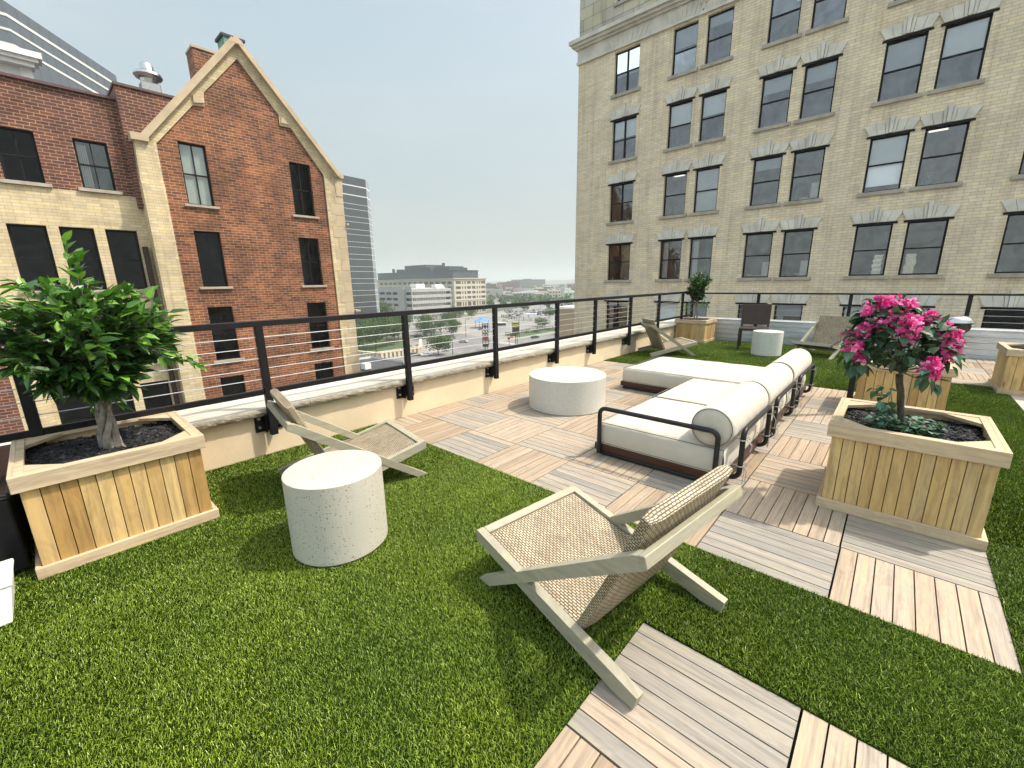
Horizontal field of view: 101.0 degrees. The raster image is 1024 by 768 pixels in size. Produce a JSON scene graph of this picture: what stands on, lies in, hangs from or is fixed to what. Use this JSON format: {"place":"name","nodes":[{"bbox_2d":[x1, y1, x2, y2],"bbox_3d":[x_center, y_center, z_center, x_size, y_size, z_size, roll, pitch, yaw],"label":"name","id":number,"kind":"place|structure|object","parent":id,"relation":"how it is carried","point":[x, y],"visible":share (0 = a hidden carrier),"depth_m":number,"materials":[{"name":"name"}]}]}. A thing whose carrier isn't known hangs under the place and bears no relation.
{"place":"outdoors","nodes":[
{"label":"outdoors","id":0,"kind":"place"},
{"bbox_2d":[4,0,579,281],"label":"sky","id":1,"kind":"structure","parent":0,"point":[459,118],"materials":[{"name":"blue"}]},
{"bbox_2d":[359,356,403,375],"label":"building","id":2,"kind":"structure","parent":0,"point":[381,363],"depth_m":74.92,"materials":[{"name":"white paint"}]},
{"bbox_2d":[388,325,498,349],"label":"road","id":3,"kind":"structure","parent":0,"point":[474,341],"depth_m":216.09,"materials":[{"name":"grey asphalt"}]},
{"bbox_2d":[388,305,554,367],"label":"pavement","id":4,"kind":"structure","parent":0,"point":[461,329],"depth_m":248.15,"materials":[{"name":"grey concrete"}]},
{"bbox_2d":[358,339,421,357],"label":"garden wall","id":5,"kind":"structure","parent":4,"relation":"on","point":[386,354],"depth_m":163.87,"materials":[{"name":"stone"}]},
{"bbox_2d":[397,334,554,362],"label":"road","id":6,"kind":"structure","parent":0,"point":[464,350],"depth_m":179.36,"materials":[{"name":"grey asphalt"}]},
{"bbox_2d":[383,298,573,337],"bbox_3d":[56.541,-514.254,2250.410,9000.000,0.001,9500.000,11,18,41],"label":"ground","id":7,"kind":"structure","parent":0,"point":[487,311],"depth_m":443.06,"materials":[{"name":"grey asphalt"}]},
{"bbox_2d":[0,0,116,94],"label":"glass tower","id":8,"kind":"structure","parent":7,"relation":"on","point":[64,63],"depth_m":57.94,"materials":[{"name":"grey"}]},
{"bbox_2d":[0,71,182,443],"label":"brick building","id":9,"kind":"structure","parent":7,"relation":"on","point":[67,160],"depth_m":17.42,"materials":[{"name":"red brick"}]},
{"bbox_2d":[0,43,41,78],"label":"white dormer","id":10,"kind":"object","parent":9,"relation":"on","point":[14,60],"visible":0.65,"depth_m":16.77,"materials":[{"name":"paint"}]},
{"bbox_2d":[0,127,52,187],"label":"window","id":11,"kind":"structure","parent":9,"relation":"in","point":[19,157],"depth_m":16.31,"materials":[{"name":"black glass"}]},
{"bbox_2d":[6,224,60,293],"bbox_3d":[-19.105,-4.993,16.915,0.380,2.645,1.378,11,18,41],"label":"window","id":12,"kind":"structure","parent":9,"relation":"in","point":[31,246],"depth_m":16.94,"materials":[{"name":"black glass"}]},
{"bbox_2d":[56,394,94,423],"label":"window","id":13,"kind":"structure","parent":9,"relation":"in","point":[82,414],"depth_m":18.44,"materials":[{"name":"black glass"}]},
{"bbox_2d":[59,227,106,291],"bbox_3d":[-18.171,-5.249,17.918,0.380,2.645,1.364,11,18,41],"label":"window","id":14,"kind":"structure","parent":9,"relation":"in","point":[85,238],"depth_m":18.09,"materials":[{"name":"black glass"}]},
{"bbox_2d":[72,139,122,194],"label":"window","id":15,"kind":"structure","parent":9,"relation":"in","point":[93,161],"depth_m":18.00,"materials":[{"name":"grey glass"}]},
{"bbox_2d":[110,386,135,414],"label":"window","id":16,"kind":"structure","parent":9,"relation":"in","point":[116,409],"depth_m":19.65,"materials":[{"name":"black glass"}]},
{"bbox_2d":[105,229,147,291],"bbox_3d":[-17.238,-5.505,18.922,0.380,2.645,1.378,11,18,41],"label":"window","id":17,"kind":"structure","parent":9,"relation":"in","point":[124,248],"depth_m":18.99,"materials":[{"name":"black glass"}]},
{"bbox_2d":[133,61,162,92],"bbox_3d":[-17.302,-13.994,20.221,1.120,2.420,1.120,11,18,41],"label":"roof vent","id":18,"kind":"object","parent":9,"relation":"on","point":[147,75],"visible":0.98,"depth_m":19.83,"materials":[{"name":"silver metal"}]},
{"bbox_2d":[140,380,172,408],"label":"window","id":19,"kind":"structure","parent":9,"relation":"in","point":[157,389],"depth_m":20.48,"materials":[{"name":"black glass"}]},
{"bbox_2d":[128,32,360,409],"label":"gabled house","id":20,"kind":"structure","parent":7,"relation":"on","point":[240,177],"depth_m":21.41,"materials":[{"name":"red brick"}]},
{"bbox_2d":[177,142,219,208],"bbox_3d":[-14.828,-9.766,19.835,0.380,2.784,1.393,11,18,41],"label":"window","id":21,"kind":"structure","parent":20,"relation":"in","point":[192,159],"depth_m":19.94,"materials":[{"name":"grey glass"}]},
{"bbox_2d":[193,231,232,288],"bbox_3d":[-14.756,-6.058,20.714,0.340,2.713,1.393,11,18,41],"label":"window","id":22,"kind":"structure","parent":20,"relation":"in","point":[208,245],"depth_m":20.80,"materials":[{"name":"black glass"}]},
{"bbox_2d":[207,306,244,363],"bbox_3d":[-14.701,-2.534,21.562,0.340,2.784,1.393,11,18,41],"label":"window","id":23,"kind":"structure","parent":20,"relation":"in","point":[216,314],"depth_m":21.65,"materials":[{"name":"black glass"}]},
{"bbox_2d":[220,375,245,401],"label":"window","id":24,"kind":"structure","parent":20,"relation":"in","point":[231,389],"depth_m":22.28,"materials":[{"name":"black glass"}]},
{"bbox_2d":[289,162,319,218],"bbox_3d":[-11.582,-10.649,23.296,0.340,2.784,1.435,11,18,41],"label":"window","id":25,"kind":"structure","parent":20,"relation":"in","point":[300,176],"depth_m":23.39,"materials":[{"name":"black glass"}]},
{"bbox_2d":[298,238,326,286],"bbox_3d":[-11.525,-6.944,24.188,0.340,2.713,1.435,11,18,41],"label":"window","id":26,"kind":"structure","parent":20,"relation":"in","point":[309,252],"depth_m":24.29,"materials":[{"name":"black glass"}]},
{"bbox_2d":[307,302,333,350],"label":"window","id":27,"kind":"structure","parent":20,"relation":"in","point":[314,309],"depth_m":25.14,"materials":[{"name":"black glass"}]},
{"bbox_2d":[314,362,332,384],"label":"window","id":28,"kind":"structure","parent":20,"relation":"in","point":[320,374],"depth_m":25.77,"materials":[{"name":"black glass"}]},
{"bbox_2d":[342,175,379,338],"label":"glass tower","id":29,"kind":"structure","parent":7,"relation":"on","point":[358,219],"depth_m":212.78,"materials":[{"name":"grey glass"}]},
{"bbox_2d":[358,338,413,357],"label":"grass verge","id":30,"kind":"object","parent":7,"relation":"on","point":[381,346],"depth_m":194.73,"materials":[{"name":"green plant"}]},
{"bbox_2d":[357,322,376,350],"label":"street tree","id":31,"kind":"object","parent":30,"relation":"on","point":[369,338],"visible":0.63,"depth_m":176.31,"materials":[{"name":"green plant"}]},
{"bbox_2d":[372,317,398,346],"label":"street tree","id":32,"kind":"object","parent":30,"relation":"on","point":[387,329],"visible":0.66,"depth_m":188.38,"materials":[{"name":"green plant"}]},
{"bbox_2d":[378,284,451,322],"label":"office building","id":33,"kind":"structure","parent":7,"relation":"on","point":[416,296],"depth_m":314.06,"materials":[{"name":"grey concrete"}]},
{"bbox_2d":[413,318,436,335],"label":"street tree","id":34,"kind":"object","parent":7,"relation":"on","point":[428,326],"visible":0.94,"depth_m":216.41,"materials":[{"name":"green plant"}]},
{"bbox_2d":[377,263,485,313],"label":"office building","id":35,"kind":"structure","parent":7,"relation":"on","point":[467,287],"depth_m":394.25,"materials":[{"name":"beige concrete"}]},
{"bbox_2d":[380,281,485,312],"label":"window glass","id":36,"kind":"structure","parent":35,"relation":"in","point":[448,282],"depth_m":389.19,"materials":[{"name":"glass"}]},
{"bbox_2d":[425,333,452,354],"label":"street tree","id":37,"kind":"object","parent":7,"relation":"on","point":[440,340],"visible":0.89,"depth_m":164.84,"materials":[{"name":"green plant"}]},
{"bbox_2d":[474,316,554,336],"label":"parking lot","id":38,"kind":"structure","parent":7,"relation":"on","point":[507,328],"depth_m":277.67,"materials":[{"name":"grey asphalt"}]},
{"bbox_2d":[511,279,544,287],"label":"distant building","id":39,"kind":"structure","parent":7,"relation":"on","point":[524,283],"depth_m":1516.65,"materials":[{"name":"white concrete"}]},
{"bbox_2d":[486,291,572,309],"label":"trees","id":40,"kind":"object","parent":7,"relation":"on","point":[504,299],"visible":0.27,"depth_m":550.13,"materials":[{"name":"green plant"}]},
{"bbox_2d":[486,285,574,299],"bbox_3d":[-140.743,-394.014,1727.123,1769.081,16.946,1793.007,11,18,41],"label":"distant roofs","id":41,"kind":"structure","parent":7,"relation":"on","point":[565,288],"depth_m":765.24,"materials":[{"name":"grey"}]},
{"bbox_2d":[508,305,569,320],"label":"parking lot","id":42,"kind":"structure","parent":7,"relation":"on","point":[551,318],"depth_m":359.75,"materials":[{"name":"grey asphalt"}]},
{"bbox_2d":[569,0,1023,335],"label":"office block","id":43,"kind":"structure","parent":7,"relation":"on","point":[802,146],"depth_m":20.92,"materials":[{"name":"beige brick"}]},
{"bbox_2d":[603,290,631,330],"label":"window","id":44,"kind":"structure","parent":43,"relation":"in","point":[611,302],"depth_m":28.84,"materials":[{"name":"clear glass"}]},
{"bbox_2d":[604,232,634,282],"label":"window","id":45,"kind":"structure","parent":43,"relation":"in","point":[619,252],"depth_m":29.20,"materials":[{"name":"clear glass"}]},
{"bbox_2d":[606,170,637,225],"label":"window","id":46,"kind":"structure","parent":43,"relation":"in","point":[621,191],"depth_m":28.10,"materials":[{"name":"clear glass"}]},
{"bbox_2d":[608,103,640,164],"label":"window","id":47,"kind":"structure","parent":43,"relation":"in","point":[624,133],"depth_m":26.25,"materials":[{"name":"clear glass"}]},
{"bbox_2d":[610,45,640,98],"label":"window","id":48,"kind":"structure","parent":43,"relation":"in","point":[627,62],"depth_m":25.50,"materials":[{"name":"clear glass"}]},
{"bbox_2d":[653,290,687,319],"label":"window","id":49,"kind":"structure","parent":43,"relation":"in","point":[675,297],"depth_m":26.25,"materials":[{"name":"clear glass"}]},
{"bbox_2d":[655,226,702,281],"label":"window","id":50,"kind":"structure","parent":43,"relation":"in","point":[670,258],"depth_m":25.89,"materials":[{"name":"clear glass"}]},
{"bbox_2d":[658,159,706,219],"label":"window","id":51,"kind":"structure","parent":43,"relation":"in","point":[675,182],"depth_m":26.00,"materials":[{"name":"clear glass"}]},
{"bbox_2d":[663,85,712,152],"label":"window","id":52,"kind":"structure","parent":43,"relation":"in","point":[680,111],"depth_m":24.06,"materials":[{"name":"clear glass"}]},
{"bbox_2d":[667,21,719,80],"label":"window","id":53,"kind":"structure","parent":43,"relation":"in","point":[685,41],"depth_m":23.40,"materials":[{"name":"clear glass"}]},
{"bbox_2d":[681,294,711,316],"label":"window","id":54,"kind":"structure","parent":43,"relation":"in","point":[703,314],"depth_m":25.12,"materials":[{"name":"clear glass"}]},
{"bbox_2d":[684,223,718,280],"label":"window","id":55,"kind":"structure","parent":43,"relation":"in","point":[707,233],"depth_m":24.49,"materials":[{"name":"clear glass"}]},
{"bbox_2d":[689,152,725,215],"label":"window","id":56,"kind":"structure","parent":43,"relation":"in","point":[711,172],"depth_m":23.61,"materials":[{"name":"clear glass"}]},
{"bbox_2d":[694,75,732,145],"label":"window","id":57,"kind":"structure","parent":43,"relation":"in","point":[714,104],"depth_m":22.71,"materials":[{"name":"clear glass"}]},
{"bbox_2d":[700,7,734,69],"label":"window","id":58,"kind":"structure","parent":43,"relation":"in","point":[722,21],"depth_m":22.28,"materials":[{"name":"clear glass"}]},
{"bbox_2d":[734,290,776,319],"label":"window","id":59,"kind":"structure","parent":43,"relation":"in","point":[750,298],"depth_m":23.06,"materials":[{"name":"clear glass"}]},
{"bbox_2d":[737,218,789,280],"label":"window","id":60,"kind":"structure","parent":43,"relation":"in","point":[758,245],"depth_m":23.34,"materials":[{"name":"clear glass"}]},
{"bbox_2d":[745,140,799,209],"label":"window","id":61,"kind":"structure","parent":43,"relation":"in","point":[767,169],"depth_m":22.10,"materials":[{"name":"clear glass"}]},
{"bbox_2d":[753,54,809,132],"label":"window","id":62,"kind":"structure","parent":43,"relation":"in","point":[776,90],"depth_m":21.04,"materials":[{"name":"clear glass"}]},
{"bbox_2d":[770,290,810,320],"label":"window","id":63,"kind":"structure","parent":43,"relation":"in","point":[779,300],"depth_m":22.06,"materials":[{"name":"clear glass"}]},
{"bbox_2d":[762,0,820,49],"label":"window","id":64,"kind":"structure","parent":43,"relation":"in","point":[785,14],"depth_m":21.59,"materials":[{"name":"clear glass"}]},
{"bbox_2d":[774,214,821,279],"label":"window","id":65,"kind":"structure","parent":43,"relation":"in","point":[800,241],"depth_m":21.86,"materials":[{"name":"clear glass"}]},
{"bbox_2d":[783,131,833,205],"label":"window","id":66,"kind":"structure","parent":43,"relation":"in","point":[811,163],"depth_m":20.98,"materials":[{"name":"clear glass"}]},
{"bbox_2d":[794,40,847,123],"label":"window","id":67,"kind":"structure","parent":43,"relation":"in","point":[820,74],"depth_m":19.74,"materials":[{"name":"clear glass"}]},
{"bbox_2d":[805,0,848,35],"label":"window","id":68,"kind":"structure","parent":43,"relation":"in","point":[832,12],"depth_m":20.51,"materials":[{"name":"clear glass"}]},
{"bbox_2d":[838,290,885,316],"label":"window","id":69,"kind":"structure","parent":43,"relation":"in","point":[844,299],"depth_m":20.22,"materials":[{"name":"grey glass"}]},
{"bbox_2d":[843,206,902,278],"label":"window","id":70,"kind":"structure","parent":43,"relation":"in","point":[871,244],"depth_m":20.74,"materials":[{"name":"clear glass"}]},
{"bbox_2d":[856,114,919,196],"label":"window","id":71,"kind":"structure","parent":43,"relation":"in","point":[887,152],"depth_m":18.63,"materials":[{"name":"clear glass"}]},
{"bbox_2d":[871,12,940,107],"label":"window","id":72,"kind":"structure","parent":43,"relation":"in","point":[904,55],"depth_m":17.82,"materials":[{"name":"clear glass"}]},
{"bbox_2d":[891,290,941,312],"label":"window","id":73,"kind":"structure","parent":43,"relation":"in","point":[922,299],"depth_m":18.52,"materials":[{"name":"grey glass"}]},
{"bbox_2d":[892,200,960,278],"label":"window","id":74,"kind":"structure","parent":43,"relation":"in","point":[924,240],"depth_m":19.47,"materials":[{"name":"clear glass"}]},
{"bbox_2d":[909,102,983,191],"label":"window","id":75,"kind":"structure","parent":43,"relation":"in","point":[943,146],"depth_m":18.38,"materials":[{"name":"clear glass"}]},
{"bbox_2d":[927,0,1001,95],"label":"window","id":76,"kind":"structure","parent":43,"relation":"in","point":[964,44],"depth_m":16.68,"materials":[{"name":"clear glass"}]},
{"bbox_2d":[979,290,1023,329],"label":"window","id":77,"kind":"structure","parent":43,"relation":"in","point":[994,315],"depth_m":17.15,"materials":[{"name":"black glass"}]},
{"bbox_2d":[987,198,1023,277],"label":"window","id":78,"kind":"structure","parent":43,"relation":"in","point":[1010,260],"depth_m":18.09,"materials":[{"name":"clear glass"}]},
{"bbox_2d":[559,305,573,338],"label":"stucco building","id":79,"kind":"structure","parent":0,"point":[568,317],"depth_m":74.64,"materials":[{"name":"white paint"}]},
{"bbox_2d":[599,407,1019,767],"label":"roof deck base","id":80,"kind":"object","parent":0,"point":[796,733],"depth_m":2.02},
{"bbox_2d":[0,319,677,470],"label":"parapet wall","id":81,"kind":"structure","parent":80,"relation":"attached to","point":[227,430],"depth_m":4.64,"materials":[{"name":"beige paint"}]},
{"bbox_2d":[0,291,691,445],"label":"railing","id":82,"kind":"object","parent":81,"relation":"attached to","point":[270,422],"visible":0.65,"depth_m":3.95,"materials":[{"name":"black metal"}]},
{"bbox_2d":[690,293,1023,354],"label":"railing","id":83,"kind":"object","parent":81,"relation":"attached to","point":[968,305],"visible":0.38,"depth_m":8.58,"materials":[{"name":"black metal"}]},
{"bbox_2d":[698,317,1023,359],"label":"metal parapet","id":84,"kind":"structure","parent":81,"relation":"on","point":[795,329],"depth_m":9.34,"materials":[{"name":"grey metal"}]},
{"bbox_2d":[0,423,1023,767],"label":"artificial turf","id":85,"kind":"structure","parent":80,"relation":"on","point":[236,633],"depth_m":1.73,"materials":[{"name":"green plastic"}]},
{"bbox_2d":[0,558,14,626],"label":"white bin","id":86,"kind":"object","parent":85,"relation":"on","point":[7,591],"visible":1,"depth_m":1.92,"materials":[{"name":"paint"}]},
{"bbox_2d":[0,444,30,571],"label":"storage cabinet","id":87,"kind":"object","parent":85,"relation":"on","point":[15,529],"visible":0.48,"depth_m":2.22,"materials":[{"name":"black metal"}]},
{"bbox_2d":[6,411,219,579],"bbox_3d":[-2.514,0.610,2.698,0.850,0.575,0.810,11,18,41],"label":"planter box","id":88,"kind":"object","parent":85,"relation":"on","point":[85,498],"visible":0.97,"depth_m":2.44,"materials":[{"name":"brown wood"}]},
{"bbox_2d":[0,230,208,448],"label":"ficus tree","id":89,"kind":"object","parent":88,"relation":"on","point":[98,353],"visible":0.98,"depth_m":2.36,"materials":[{"name":"green plant"}]},
{"bbox_2d":[281,450,387,566],"bbox_3d":[-1.011,0.696,2.449,0.523,0.462,0.523,11,18,41],"label":"side table","id":90,"kind":"object","parent":85,"relation":"on","point":[335,508],"visible":1,"depth_m":2.25,"materials":[{"name":"concrete"}]},
{"bbox_2d":[267,388,427,476],"bbox_3d":[-1.265,0.369,3.264,0.951,0.724,0.728,-11,17,-37],"label":"lounge chair","id":91,"kind":"object","parent":85,"relation":"on","point":[390,443],"visible":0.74,"depth_m":3.26,"materials":[{"name":"grey wood"}]},
{"bbox_2d":[476,464,742,709],"bbox_3d":[0.400,0.664,1.968,0.728,0.724,0.951,-12,18,-39],"label":"lounge chair","id":92,"kind":"object","parent":85,"relation":"on","point":[573,561],"visible":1,"depth_m":1.81,"materials":[{"name":"grey wood"}]},
{"bbox_2d":[391,358,1021,767],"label":"wood deck","id":93,"kind":"structure","parent":80,"relation":"on","point":[693,708],"depth_m":2.21,"materials":[{"name":"beige wood"}]},
{"bbox_2d":[529,366,605,415],"bbox_3d":[0.672,0.066,5.153,0.924,0.396,0.924,11,18,41],"label":"coffee table","id":94,"kind":"object","parent":93,"relation":"on","point":[567,391],"visible":0.96,"depth_m":4.79,"materials":[{"name":"concrete"}]},
{"bbox_2d":[595,381,775,483],"bbox_3d":[1.517,0.311,3.649,1.187,0.591,1.136,11,18,41],"label":"sofa module","id":95,"kind":"object","parent":93,"relation":"on","point":[691,441],"visible":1,"depth_m":3.31,"materials":[{"name":"white fabric"}]},
{"bbox_2d":[620,348,816,411],"bbox_3d":[2.724,-0.189,5.650,2.119,0.591,1.226,11,18,41],"label":"chaise sofa","id":96,"kind":"object","parent":93,"relation":"on","point":[659,375],"visible":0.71,"depth_m":5.51,"materials":[{"name":"white fabric"}]},
{"bbox_2d":[653,363,798,440],"bbox_3d":[2.269,0.104,4.463,1.180,0.591,1.131,11,18,41],"label":"sofa module","id":97,"kind":"object","parent":93,"relation":"on","point":[775,380],"visible":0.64,"depth_m":4.30,"materials":[{"name":"white fabric"}]},
{"bbox_2d":[604,339,1023,411],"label":"artificial turf","id":98,"kind":"structure","parent":93,"relation":"on","point":[830,373],"depth_m":7.61,"materials":[{"name":"green plastic"}]},
{"bbox_2d":[638,317,697,356],"bbox_3d":[3.169,-0.989,8.613,0.951,0.724,0.728,-2,14,-3],"label":"lounge chair","id":99,"kind":"object","parent":98,"relation":"on","point":[653,331],"visible":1,"depth_m":8.41,"materials":[{"name":"grey wood"}]},
{"bbox_2d":[673,317,716,342],"bbox_3d":[4.543,-1.348,10.465,0.750,0.535,0.800,11,18,41],"label":"planter box","id":100,"kind":"object","parent":98,"relation":"on","point":[700,330],"visible":0.93,"depth_m":10.19,"materials":[{"name":"brown wood"}]},
{"bbox_2d":[683,271,711,319],"bbox_3d":[4.555,-2.131,10.374,0.660,1.277,0.658,11,18,41],"label":"ficus tree","id":101,"kind":"object","parent":100,"relation":"in","point":[696,288],"visible":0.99,"depth_m":10.28,"materials":[{"name":"green plant"}]},
{"bbox_2d":[736,304,771,348],"bbox_3d":[5.207,-1.235,9.069,0.550,0.930,0.641,8,16,31],"label":"wicker chair","id":102,"kind":"object","parent":98,"relation":"on","point":[757,314],"visible":0.81,"depth_m":9.18,"materials":[{"name":"brown wicker"}]},
{"bbox_2d":[750,330,783,356],"bbox_3d":[5.035,-0.814,8.334,0.526,0.466,0.526,11,18,41],"label":"side table","id":103,"kind":"object","parent":98,"relation":"on","point":[767,343],"visible":1,"depth_m":8.14,"materials":[{"name":"concrete"}]},
{"bbox_2d":[791,315,856,358],"bbox_3d":[6.069,-0.932,8.192,0.951,0.724,0.728,-9,16,-29],"label":"lounge chair","id":104,"kind":"object","parent":98,"relation":"on","point":[827,335],"visible":0.8,"depth_m":8.32,"materials":[{"name":"grey wood"}]},
{"bbox_2d":[846,336,862,398],"bbox_3d":[3.729,-0.189,4.585,0.120,1.065,0.120,11,18,41],"label":"steel post","id":105,"kind":"object","parent":93,"relation":"on","point":[851,386],"depth_m":4.62,"materials":[{"name":"black metal"}]},
{"bbox_2d":[853,357,957,410],"bbox_3d":[4.404,0.004,4.786,0.775,0.575,0.820,11,18,41],"label":"planter box","id":106,"kind":"object","parent":93,"relation":"on","point":[915,397],"visible":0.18,"depth_m":4.47,"materials":[{"name":"brown wood"}]},
{"bbox_2d":[815,397,1012,551],"bbox_3d":[2.576,0.512,2.788,0.775,0.578,0.800,11,18,41],"label":"planter box","id":107,"kind":"object","parent":93,"relation":"on","point":[941,486],"visible":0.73,"depth_m":2.52,"materials":[{"name":"brown wood"}]},
{"bbox_2d":[830,293,974,430],"bbox_3d":[2.333,-0.111,2.659,0.708,0.903,0.526,-2,14,-6],"label":"flowering tree","id":108,"kind":"object","parent":107,"relation":"in","point":[906,321],"visible":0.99,"depth_m":2.52,"materials":[{"name":"pink plant"}]},
{"bbox_2d":[863,385,947,435],"bbox_3d":[2.515,0.182,2.675,0.432,0.311,0.322,4,14,19],"label":"ivy plant","id":109,"kind":"object","parent":107,"relation":"in","point":[877,421],"visible":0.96,"depth_m":2.70,"materials":[{"name":"green plant"}]},
{"bbox_2d":[940,315,974,361],"bbox_3d":[7.756,-0.805,7.436,0.434,0.808,0.434,-2,14,-6],"label":"side table","id":110,"kind":"object","parent":93,"relation":"on","point":[964,323],"visible":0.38,"depth_m":7.21,"materials":[{"name":"white ceramic"}]},
{"bbox_2d":[987,342,1023,396],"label":"planter box","id":111,"kind":"object","parent":93,"relation":"on","point":[1008,375],"visible":0.99,"depth_m":5.33,"materials":[{"name":"brown wood"}]},
{"bbox_2d":[945,402,1023,549],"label":"artificial turf","id":112,"kind":"structure","parent":80,"relation":"on","point":[1004,523],"depth_m":3.01,"materials":[{"name":"green plastic"}]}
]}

